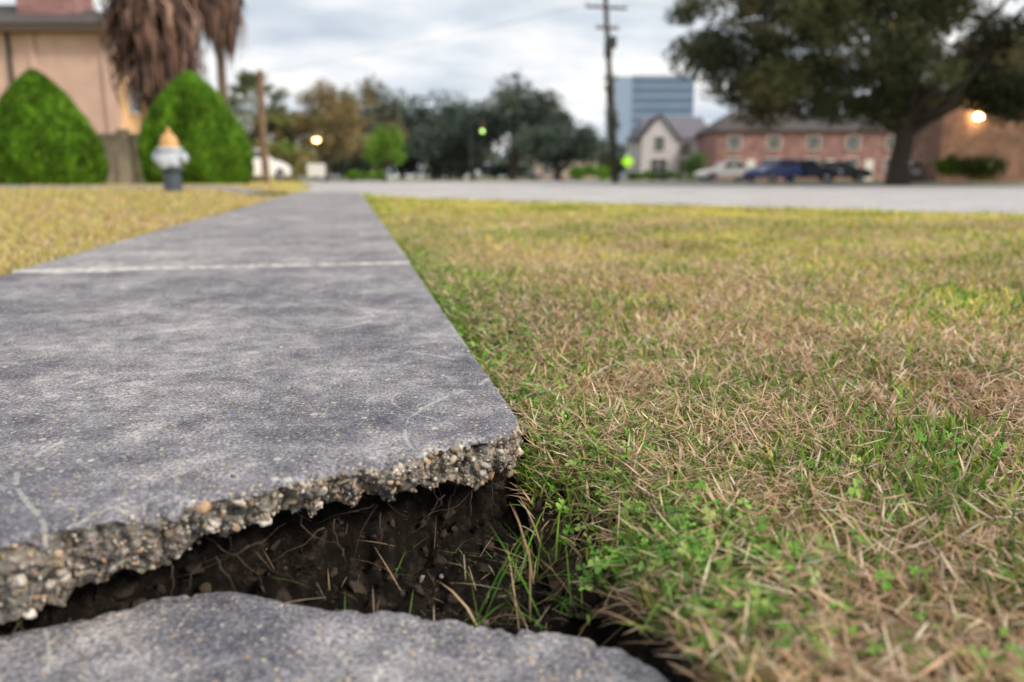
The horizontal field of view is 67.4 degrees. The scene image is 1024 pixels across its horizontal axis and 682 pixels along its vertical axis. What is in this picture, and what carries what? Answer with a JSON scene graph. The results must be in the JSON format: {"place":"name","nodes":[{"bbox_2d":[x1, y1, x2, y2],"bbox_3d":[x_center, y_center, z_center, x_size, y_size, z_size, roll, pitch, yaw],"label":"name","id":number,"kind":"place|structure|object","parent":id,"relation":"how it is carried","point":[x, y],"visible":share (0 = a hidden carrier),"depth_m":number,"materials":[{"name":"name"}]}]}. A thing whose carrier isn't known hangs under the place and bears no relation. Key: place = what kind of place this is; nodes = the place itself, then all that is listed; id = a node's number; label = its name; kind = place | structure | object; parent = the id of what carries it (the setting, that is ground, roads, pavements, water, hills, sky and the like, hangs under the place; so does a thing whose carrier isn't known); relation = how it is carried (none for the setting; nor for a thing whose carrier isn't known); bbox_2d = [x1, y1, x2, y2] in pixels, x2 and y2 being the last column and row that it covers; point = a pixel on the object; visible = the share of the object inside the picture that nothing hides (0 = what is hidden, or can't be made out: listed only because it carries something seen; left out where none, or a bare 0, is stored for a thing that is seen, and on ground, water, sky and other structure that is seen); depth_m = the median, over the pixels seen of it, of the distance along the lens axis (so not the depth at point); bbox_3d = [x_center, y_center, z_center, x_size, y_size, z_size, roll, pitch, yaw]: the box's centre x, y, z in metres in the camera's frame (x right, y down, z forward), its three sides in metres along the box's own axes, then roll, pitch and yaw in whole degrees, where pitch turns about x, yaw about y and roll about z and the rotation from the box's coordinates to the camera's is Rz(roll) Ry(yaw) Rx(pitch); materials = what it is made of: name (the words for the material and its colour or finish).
{"place":"outdoors","nodes":[
{"label":"outdoors","id":0,"kind":"place"},
{"bbox_2d":[0,185,286,194],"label":"footpath","id":1,"kind":"structure","parent":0,"point":[240,190],"depth_m":13.56,"materials":[{"name":"concrete"}]},
{"bbox_2d":[0,179,310,276],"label":"lawn","id":2,"kind":"structure","parent":0,"point":[296,186],"depth_m":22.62,"materials":[{"name":"plant"}]},
{"bbox_2d":[0,68,109,184],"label":"cone shrub","id":3,"kind":"object","parent":2,"relation":"on","point":[48,135],"visible":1,"depth_m":20.39,"materials":[{"name":"green plant"}]},
{"bbox_2d":[0,33,122,132],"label":"front wall","id":4,"kind":"structure","parent":2,"relation":"on","point":[70,64],"depth_m":29.44,"materials":[{"name":"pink paint"}]},
{"bbox_2d":[4,33,13,83],"bbox_3d":[-19.190,-8.905,29.716,0.120,5.650,0.120,0,12,0],"label":"downpipe","id":5,"kind":"object","parent":4,"relation":"attached to","point":[8,54],"visible":0.45,"depth_m":29.27,"materials":[{"name":"black metal"}]},
{"bbox_2d":[27,33,37,68],"bbox_3d":[-18.300,-8.911,29.745,0.220,5.650,0.100,0,12,0],"label":"pilaster","id":6,"kind":"object","parent":4,"relation":"attached to","point":[32,51],"visible":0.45,"depth_m":29.25,"materials":[{"name":"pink paint"}]},
{"bbox_2d":[0,23,117,33],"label":"fascia","id":7,"kind":"structure","parent":4,"relation":"attached to","point":[48,28],"depth_m":28.65,"materials":[{"name":"brown wood"}]},
{"bbox_2d":[0,5,196,54],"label":"roof","id":8,"kind":"structure","parent":7,"relation":"on","point":[8,14],"depth_m":29.31,"materials":[{"name":"brown"}]},
{"bbox_2d":[16,0,93,13],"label":"brick chimney","id":9,"kind":"object","parent":8,"relation":"on","point":[50,6],"visible":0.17,"depth_m":29.77,"materials":[{"name":"brick"}]},
{"bbox_2d":[99,33,120,132],"bbox_3d":[-15.445,-8.909,29.735,0.410,5.650,0.120,0,12,0],"label":"corner pilaster","id":10,"kind":"object","parent":4,"relation":"attached to","point":[113,114],"visible":0.5,"depth_m":29.58,"materials":[{"name":"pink paint"}]},
{"bbox_2d":[97,136,145,183],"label":"wall","id":11,"kind":"structure","parent":2,"relation":"on","point":[109,143],"depth_m":25.31,"materials":[{"name":"grey stone"}]},
{"bbox_2d":[95,133,139,135],"bbox_3d":[-11.900,-6.779,25.292,5.500,0.100,0.400,0,12,0],"label":"coping","id":12,"kind":"object","parent":11,"relation":"on","point":[114,134],"depth_m":25.09,"materials":[{"name":"grey stone"}]},
{"bbox_2d":[115,129,134,183],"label":"pier","id":13,"kind":"structure","parent":2,"relation":"on","point":[124,151],"depth_m":25.16,"materials":[{"name":"grey stone"}]},
{"bbox_2d":[117,53,147,132],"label":"side wall","id":14,"kind":"structure","parent":2,"relation":"on","point":[134,126],"depth_m":30.64,"materials":[{"name":"beige paint"}]},
{"bbox_2d":[126,70,130,110],"bbox_3d":[-15.290,-10.172,30.503,0.100,2.000,0.090,0,12,0],"label":"window jamb","id":15,"kind":"object","parent":14,"relation":"attached to","point":[128,96],"depth_m":30.59,"materials":[{"name":"beige"}]},
{"bbox_2d":[129,86,139,111],"bbox_3d":[-15.310,-10.265,30.939,0.050,2.000,0.800,0,12,0],"label":"window glass","id":16,"kind":"object","parent":14,"relation":"attached to","point":[135,106],"visible":0.29,"depth_m":31.10,"materials":[{"name":"grey glass"}]},
{"bbox_2d":[142,90,147,117],"bbox_3d":[-15.239,-9.381,31.945,0.117,5.650,0.240,0,12,0],"label":"side pilaster","id":17,"kind":"object","parent":14,"relation":"attached to","point":[144,113],"visible":0.06,"depth_m":31.80,"materials":[{"name":"brown paint"}]},
{"bbox_2d":[95,0,208,120],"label":"fan palm tree","id":18,"kind":"object","parent":2,"relation":"on","point":[156,46],"visible":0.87,"depth_m":23.21,"materials":[{"name":"brown plant"}]},
{"bbox_2d":[152,127,188,191],"bbox_3d":[-4.745,-2.505,10.693,0.432,0.905,0.430,-9,15,-37],"label":"fire hydrant","id":19,"kind":"object","parent":2,"relation":"on","point":[169,158],"visible":0.94,"depth_m":10.62,"materials":[{"name":"white metal"}]},
{"bbox_2d":[137,70,255,184],"bbox_3d":[-8.736,-5.886,21.281,3.056,3.087,3.182,0,12,0],"label":"cone shrub","id":20,"kind":"object","parent":2,"relation":"on","point":[192,111],"visible":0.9,"depth_m":20.45,"materials":[{"name":"green plant"}]},
{"bbox_2d":[191,0,246,104],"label":"fan palm tree","id":21,"kind":"object","parent":2,"relation":"on","point":[223,21],"visible":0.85,"depth_m":28.81,"materials":[{"name":"brown plant"}]},
{"bbox_2d":[227,68,297,179],"bbox_3d":[-17.021,-14.061,50.303,5.146,7.145,5.559,10,16,40],"label":"tree","id":22,"kind":"object","parent":2,"relation":"on","point":[246,83],"visible":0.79,"depth_m":49.65,"materials":[{"name":"green plant"}]},
{"bbox_2d":[256,70,269,182],"bbox_3d":[-9.399,-8.037,28.960,0.286,4.171,0.270,0,12,0],"label":"wooden post","id":23,"kind":"object","parent":2,"relation":"on","point":[263,133],"visible":0.88,"depth_m":28.87,"materials":[{"name":"brown wood"}]},
{"bbox_2d":[250,149,290,180],"bbox_3d":[-13.395,-8.911,38.989,1.840,1.630,4.580,5,13,21],"label":"car","id":24,"kind":"object","parent":2,"relation":"on","point":[279,170],"visible":0.32,"depth_m":39.56,"materials":[{"name":"white paint"}]},
{"bbox_2d":[244,102,312,156],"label":"turning tree","id":25,"kind":"object","parent":2,"relation":"on","point":[278,132],"visible":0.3,"depth_m":69.04,"materials":[{"name":"brown plant"}]},
{"bbox_2d":[250,138,320,182],"bbox_3d":[-13.390,-10.460,44.797,4.748,2.695,2.820,0,12,0],"label":"tree","id":26,"kind":"object","parent":2,"relation":"on","point":[293,158],"visible":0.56,"depth_m":44.28,"materials":[{"name":"green plant"}]},
{"bbox_2d":[296,134,319,182],"bbox_3d":[-12.364,-11.087,46.715,1.540,2.920,0.468,0,12,0],"label":"street lamp","id":27,"kind":"object","parent":2,"relation":"on","point":[316,137],"visible":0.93,"depth_m":46.41,"materials":[{"name":"silver metal"}]},
{"bbox_2d":[12,192,410,273],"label":"sidewalk","id":28,"kind":"structure","parent":0,"point":[319,229],"depth_m":3.75,"materials":[{"name":"concrete"}]},
{"bbox_2d":[270,177,626,180],"bbox_3d":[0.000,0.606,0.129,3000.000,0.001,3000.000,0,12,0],"label":"ground","id":29,"kind":"structure","parent":0,"point":[428,179],"depth_m":199.25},
{"bbox_2d":[314,107,390,179],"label":"oak tree","id":30,"kind":"object","parent":29,"relation":"on","point":[334,158],"visible":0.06,"depth_m":99.35,"materials":[{"name":"green plant"}]},
{"bbox_2d":[291,154,423,180],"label":"hedge","id":31,"kind":"object","parent":29,"relation":"on","point":[348,164],"visible":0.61,"depth_m":97.29,"materials":[{"name":"green plant"}]},
{"bbox_2d":[358,87,438,179],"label":"oak tree","id":32,"kind":"object","parent":29,"relation":"on","point":[387,96],"visible":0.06,"depth_m":106.54,"materials":[{"name":"green plant"}]},
{"bbox_2d":[244,126,627,180],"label":"distant trees","id":33,"kind":"object","parent":29,"relation":"on","point":[495,157],"visible":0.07,"depth_m":140.77,"materials":[{"name":"green plant"}]},
{"bbox_2d":[385,88,493,179],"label":"oak tree","id":34,"kind":"object","parent":29,"relation":"on","point":[434,139],"visible":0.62,"depth_m":92.35,"materials":[{"name":"green plant"}]},
{"bbox_2d":[435,107,505,179],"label":"oak tree","id":35,"kind":"object","parent":29,"relation":"on","point":[473,177],"visible":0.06,"depth_m":100.81,"materials":[{"name":"green plant"}]},
{"bbox_2d":[507,170,542,180],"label":"parked car","id":36,"kind":"object","parent":29,"relation":"on","point":[536,177],"visible":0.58,"depth_m":102.12,"materials":[{"name":"grey paint"}]},
{"bbox_2d":[532,136,575,179],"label":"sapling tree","id":37,"kind":"object","parent":29,"relation":"on","point":[539,160],"visible":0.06,"depth_m":106.81,"materials":[{"name":"green plant"}]},
{"bbox_2d":[534,158,597,178],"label":"walls","id":38,"kind":"structure","parent":29,"relation":"on","point":[537,170],"depth_m":122.13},
{"bbox_2d":[605,75,694,177],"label":"office tower","id":39,"kind":"structure","parent":29,"relation":"on","point":[637,98],"depth_m":239.43,"materials":[{"name":"blue glass"}]},
{"bbox_2d":[0,0,1023,176],"label":"sky","id":40,"kind":"structure","parent":0,"point":[563,50],"materials":[{"name":"white"}]},
{"bbox_2d":[305,181,1023,213],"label":"road","id":41,"kind":"structure","parent":0,"point":[991,199],"depth_m":22.45,"materials":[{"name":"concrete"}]},
{"bbox_2d":[300,181,317,191],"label":"kerb","id":42,"kind":"structure","parent":41,"relation":"on","point":[312,189],"depth_m":21.18,"materials":[{"name":"concrete"}]},
{"bbox_2d":[307,164,324,184],"bbox_3d":[-10.952,-9.337,42.998,1.000,1.150,0.060,0,12,0],"label":"notice sign","id":43,"kind":"object","parent":41,"relation":"on","point":[315,170],"visible":0.98,"depth_m":42.93,"materials":[{"name":"white"}]},
{"bbox_2d":[285,76,365,180],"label":"turning tree","id":44,"kind":"object","parent":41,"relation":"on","point":[339,113],"visible":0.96,"depth_m":66.85,"materials":[{"name":"brown plant"}]},
{"bbox_2d":[344,170,384,181],"bbox_3d":[-11.174,-12.610,58.653,3.223,0.987,1.357,0,12,0],"label":"hedge","id":45,"kind":"object","parent":41,"relation":"on","point":[353,175],"visible":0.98,"depth_m":58.49,"materials":[{"name":"green plant"}]},
{"bbox_2d":[337,70,409,179],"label":"turning tree","id":46,"kind":"object","parent":41,"relation":"on","point":[370,94],"visible":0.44,"depth_m":80.13,"materials":[{"name":"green plant"}]},
{"bbox_2d":[362,123,409,181],"bbox_3d":[-9.006,-13.350,54.281,3.501,4.154,3.477,0,12,0],"label":"round tree","id":47,"kind":"object","parent":41,"relation":"on","point":[378,146],"visible":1,"depth_m":53.87,"materials":[{"name":"green plant"}]},
{"bbox_2d":[422,161,531,180],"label":"hedge","id":48,"kind":"object","parent":41,"relation":"on","point":[495,170],"visible":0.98,"depth_m":92.53,"materials":[{"name":"green plant"}]},
{"bbox_2d":[470,120,484,181],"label":"traffic light","id":49,"kind":"object","parent":41,"relation":"on","point":[482,126],"visible":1,"depth_m":67.50,"materials":[{"name":"black metal"}]},
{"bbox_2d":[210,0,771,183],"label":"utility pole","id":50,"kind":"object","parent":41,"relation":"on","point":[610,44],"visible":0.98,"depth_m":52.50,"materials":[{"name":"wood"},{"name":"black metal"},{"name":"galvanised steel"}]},
{"bbox_2d":[449,69,567,179],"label":"oak tree","id":51,"kind":"object","parent":41,"relation":"on","point":[515,107],"visible":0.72,"depth_m":85.38,"materials":[{"name":"green plant"}]},
{"bbox_2d":[512,108,608,180],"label":"oak tree","id":52,"kind":"object","parent":41,"relation":"on","point":[554,129],"visible":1,"depth_m":79.26,"materials":[{"name":"green plant"}]},
{"bbox_2d":[361,193,1014,214],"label":"kerb","id":53,"kind":"structure","parent":41,"relation":"on","point":[707,206],"depth_m":9.02,"materials":[{"name":"concrete"}]},
{"bbox_2d":[550,180,1023,185],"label":"kerb","id":54,"kind":"structure","parent":41,"relation":"on","point":[911,184],"depth_m":46.17,"materials":[{"name":"concrete"}]},
{"bbox_2d":[361,192,1023,681],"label":"lawn","id":55,"kind":"structure","parent":0,"point":[570,560],"depth_m":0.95,"materials":[{"name":"plant"}]},
{"bbox_2d":[0,387,993,681],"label":"soil","id":56,"kind":"structure","parent":55,"relation":"on","point":[334,549],"depth_m":0.91,"materials":[{"name":"brown soil"}]},
{"bbox_2d":[0,430,520,623],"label":"broken sidewalk slab","id":57,"kind":"structure","parent":56,"relation":"on","point":[24,559],"depth_m":0.77,"materials":[{"name":"concrete"}]},
{"bbox_2d":[0,426,522,620],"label":"aggregate","id":58,"kind":"object","parent":57,"relation":"attached to","point":[203,507],"visible":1,"depth_m":0.81,"materials":[{"name":"stone"}]},
{"bbox_2d":[0,264,518,547],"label":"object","id":59,"kind":"object","parent":58,"relation":"on","point":[267,412],"visible":1,"depth_m":1.20,"materials":[{"name":"concrete"}]},
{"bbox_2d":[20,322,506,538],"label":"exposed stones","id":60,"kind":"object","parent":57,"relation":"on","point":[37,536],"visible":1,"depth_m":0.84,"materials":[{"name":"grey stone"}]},
{"bbox_2d":[4,469,530,641],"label":"roots","id":61,"kind":"object","parent":56,"relation":"in","point":[231,554],"visible":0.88,"depth_m":0.88,"materials":[{"name":"brown plant"}]},
{"bbox_2d":[0,434,674,635],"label":"soil clods","id":62,"kind":"object","parent":56,"relation":"on","point":[123,589],"visible":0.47,"depth_m":0.90,"materials":[{"name":"brown soil"}]},
{"bbox_2d":[265,505,706,647],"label":"dry stems","id":63,"kind":"object","parent":56,"relation":"on","point":[539,620],"visible":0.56,"depth_m":0.85,"materials":[{"name":"brown plant"}]},
{"bbox_2d":[440,391,1023,681],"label":"weed tuft","id":64,"kind":"object","parent":56,"relation":"on","point":[526,551],"visible":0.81,"depth_m":0.87,"materials":[{"name":"green plant"}]},
{"bbox_2d":[403,247,1023,681],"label":"clover patch","id":65,"kind":"object","parent":55,"relation":"on","point":[767,547],"visible":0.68,"depth_m":0.81,"materials":[{"name":"green plant"}]},
{"bbox_2d":[557,261,1023,681],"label":"fallen leaves","id":66,"kind":"object","parent":55,"relation":"on","point":[970,565],"visible":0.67,"depth_m":1.32,"materials":[{"name":"brown plant"}]},
{"bbox_2d":[577,180,1023,182],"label":"verge","id":67,"kind":"structure","parent":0,"point":[793,182],"depth_m":60.09,"materials":[{"name":"green plant"}]},
{"bbox_2d":[567,163,611,179],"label":"hedge","id":68,"kind":"object","parent":67,"relation":"on","point":[577,172],"visible":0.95,"depth_m":77.86,"materials":[{"name":"green plant"}]},
{"bbox_2d":[621,154,633,180],"bbox_3d":[9.685,-14.495,64.403,1.075,2.300,0.100,0,12,0],"label":"warning sign","id":69,"kind":"object","parent":67,"relation":"on","point":[627,161],"visible":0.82,"depth_m":64.24,"materials":[{"name":"green metal"}]},
{"bbox_2d":[625,169,683,180],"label":"hedge","id":70,"kind":"object","parent":67,"relation":"on","point":[646,174],"visible":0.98,"depth_m":68.07,"materials":[{"name":"green plant"}]},
{"bbox_2d":[638,116,676,179],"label":"gable wing","id":71,"kind":"structure","parent":67,"relation":"on","point":[659,126],"depth_m":85.44,"materials":[{"name":"white paint"}]},
{"bbox_2d":[650,159,666,172],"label":"window glass","id":72,"kind":"object","parent":71,"relation":"attached to","point":[662,164],"visible":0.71,"depth_m":85.78,"materials":[{"name":"grey glass"}]},
{"bbox_2d":[654,137,664,150],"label":"window glass","id":73,"kind":"object","parent":71,"relation":"attached to","point":[656,146],"visible":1,"depth_m":85.31,"materials":[{"name":"grey glass"}]},
{"bbox_2d":[628,138,698,179],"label":"walls","id":74,"kind":"structure","parent":67,"relation":"on","point":[633,149],"depth_m":88.03,"materials":[{"name":"grey paint"}]},
{"bbox_2d":[631,114,680,140],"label":"gable roof","id":75,"kind":"structure","parent":74,"relation":"on","point":[650,122],"depth_m":85.71,"materials":[{"name":"grey"}]},
{"bbox_2d":[625,117,711,141],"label":"roof","id":76,"kind":"structure","parent":74,"relation":"on","point":[686,127],"depth_m":89.39,"materials":[{"name":"grey"}]},
{"bbox_2d":[679,160,686,172],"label":"window glass","id":77,"kind":"object","parent":74,"relation":"attached to","point":[681,171],"visible":0.29,"depth_m":87.80,"materials":[{"name":"grey glass"}]},
{"bbox_2d":[680,143,690,153],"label":"window glass","id":78,"kind":"object","parent":74,"relation":"attached to","point":[684,145],"visible":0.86,"depth_m":87.32,"materials":[{"name":"grey glass"}]},
{"bbox_2d":[680,150,708,180],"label":"round shrub","id":79,"kind":"object","parent":67,"relation":"on","point":[692,165],"visible":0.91,"depth_m":69.99,"materials":[{"name":"green plant"}]},
{"bbox_2d":[695,112,894,179],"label":"brick townhouse","id":80,"kind":"structure","parent":67,"relation":"on","point":[725,140],"depth_m":79.65,"materials":[{"name":"red brick"}]},
{"bbox_2d":[728,159,738,161],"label":"window glass","id":81,"kind":"structure","parent":80,"relation":"in","point":[729,160],"depth_m":79.83,"materials":[{"name":"grey glass"}]},
{"bbox_2d":[728,137,740,148],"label":"window glass","id":82,"kind":"structure","parent":80,"relation":"in","point":[731,139],"depth_m":79.48,"materials":[{"name":"grey glass"}]},
{"bbox_2d":[747,160,755,167],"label":"door","id":83,"kind":"structure","parent":80,"relation":"in","point":[751,163],"depth_m":79.86,"materials":[{"name":"white"}]},
{"bbox_2d":[768,137,779,148],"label":"window glass","id":84,"kind":"structure","parent":80,"relation":"in","point":[771,139],"depth_m":79.48,"materials":[{"name":"grey glass"}]},
{"bbox_2d":[808,137,819,148],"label":"window glass","id":85,"kind":"structure","parent":80,"relation":"in","point":[810,139],"depth_m":79.46,"materials":[{"name":"grey glass"}]},
{"bbox_2d":[846,159,857,166],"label":"window glass","id":86,"kind":"structure","parent":80,"relation":"in","point":[854,161],"depth_m":79.84,"materials":[{"name":"grey glass"}]},
{"bbox_2d":[847,137,859,148],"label":"window glass","id":87,"kind":"structure","parent":80,"relation":"in","point":[850,139],"depth_m":79.48,"materials":[{"name":"grey glass"}]},
{"bbox_2d":[864,160,873,179],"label":"door","id":88,"kind":"structure","parent":80,"relation":"in","point":[869,164],"depth_m":79.92,"materials":[{"name":"white"}]},
{"bbox_2d":[885,159,889,169],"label":"window glass","id":89,"kind":"structure","parent":80,"relation":"in","point":[887,160],"depth_m":79.88,"materials":[{"name":"grey glass"}]},
{"bbox_2d":[887,137,893,148],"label":"window glass","id":90,"kind":"structure","parent":80,"relation":"in","point":[890,139],"depth_m":79.48,"materials":[{"name":"grey glass"}]},
{"bbox_2d":[661,0,1023,185],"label":"live oak tree","id":91,"kind":"object","parent":67,"relation":"on","point":[987,76],"visible":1,"depth_m":39.55,"materials":[{"name":"green plant"}]},
{"bbox_2d":[910,97,1023,181],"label":"walls","id":92,"kind":"structure","parent":67,"relation":"on","point":[960,132],"depth_m":55.32,"materials":[{"name":"brown brick"}]},
{"bbox_2d":[931,153,1010,181],"bbox_3d":[29.106,-10.996,48.792,4.793,1.883,2.014,0,12,0],"label":"hedge","id":93,"kind":"object","parent":67,"relation":"on","point":[975,167],"visible":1,"depth_m":48.45,"materials":[{"name":"green plant"}]},
{"bbox_2d":[682,181,930,181],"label":"parking lot","id":94,"kind":"structure","parent":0,"point":[795,181],"depth_m":59.03,"materials":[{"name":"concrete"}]},
{"bbox_2d":[694,162,749,180],"bbox_3d":[16.858,-13.344,60.549,4.580,1.480,1.840,-1,12,-6],"label":"parked car","id":95,"kind":"object","parent":94,"relation":"on","point":[736,170],"visible":0.78,"depth_m":59.74,"materials":[{"name":"white paint"}]},
{"bbox_2d":[744,159,801,181],"bbox_3d":[19.299,-12.584,56.627,4.580,1.630,1.840,-9,15,-36],"label":"parked car","id":96,"kind":"object","parent":94,"relation":"on","point":[773,169],"visible":1,"depth_m":55.90,"materials":[{"name":"blue paint"}]},
{"bbox_2d":[784,160,842,181],"bbox_3d":[22.687,-13.001,58.581,4.580,1.630,1.840,7,14,28],"label":"parked car","id":97,"kind":"object","parent":94,"relation":"on","point":[812,168],"visible":0.6,"depth_m":57.63,"materials":[{"name":"blue paint"}]},
{"bbox_2d":[817,161,872,180],"bbox_3d":[27.610,-14.253,64.447,4.580,1.630,1.840,2,12,11],"label":"parked car","id":98,"kind":"object","parent":94,"relation":"on","point":[849,169],"visible":0.63,"depth_m":63.55,"materials":[{"name":"grey paint"}]},
{"bbox_2d":[884,161,922,177],"bbox_3d":[30.968,-12.926,58.590,4.580,1.480,1.840,-2,12,-11],"label":"parked car","id":99,"kind":"object","parent":94,"relation":"on","point":[916,167],"visible":0.13,"depth_m":57.62,"materials":[{"name":"white paint"}]},
{"bbox_2d":[927,79,957,92],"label":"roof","id":100,"kind":"structure","parent":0,"point":[942,86],"depth_m":54.99,"materials":[{"name":"grey"}]},
{"bbox_3d":[-0.508,0.404,0.405,1.497,0.101,0.863,0,12,0],"label":"sunken sidewalk slab","id":101,"kind":"object","parent":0,"visible":0},
{"bbox_2d":[0,591,668,681],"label":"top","id":102,"kind":"object","parent":101,"relation":"on","point":[230,636],"visible":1,"depth_m":0.70,"materials":[{"name":"concrete"}]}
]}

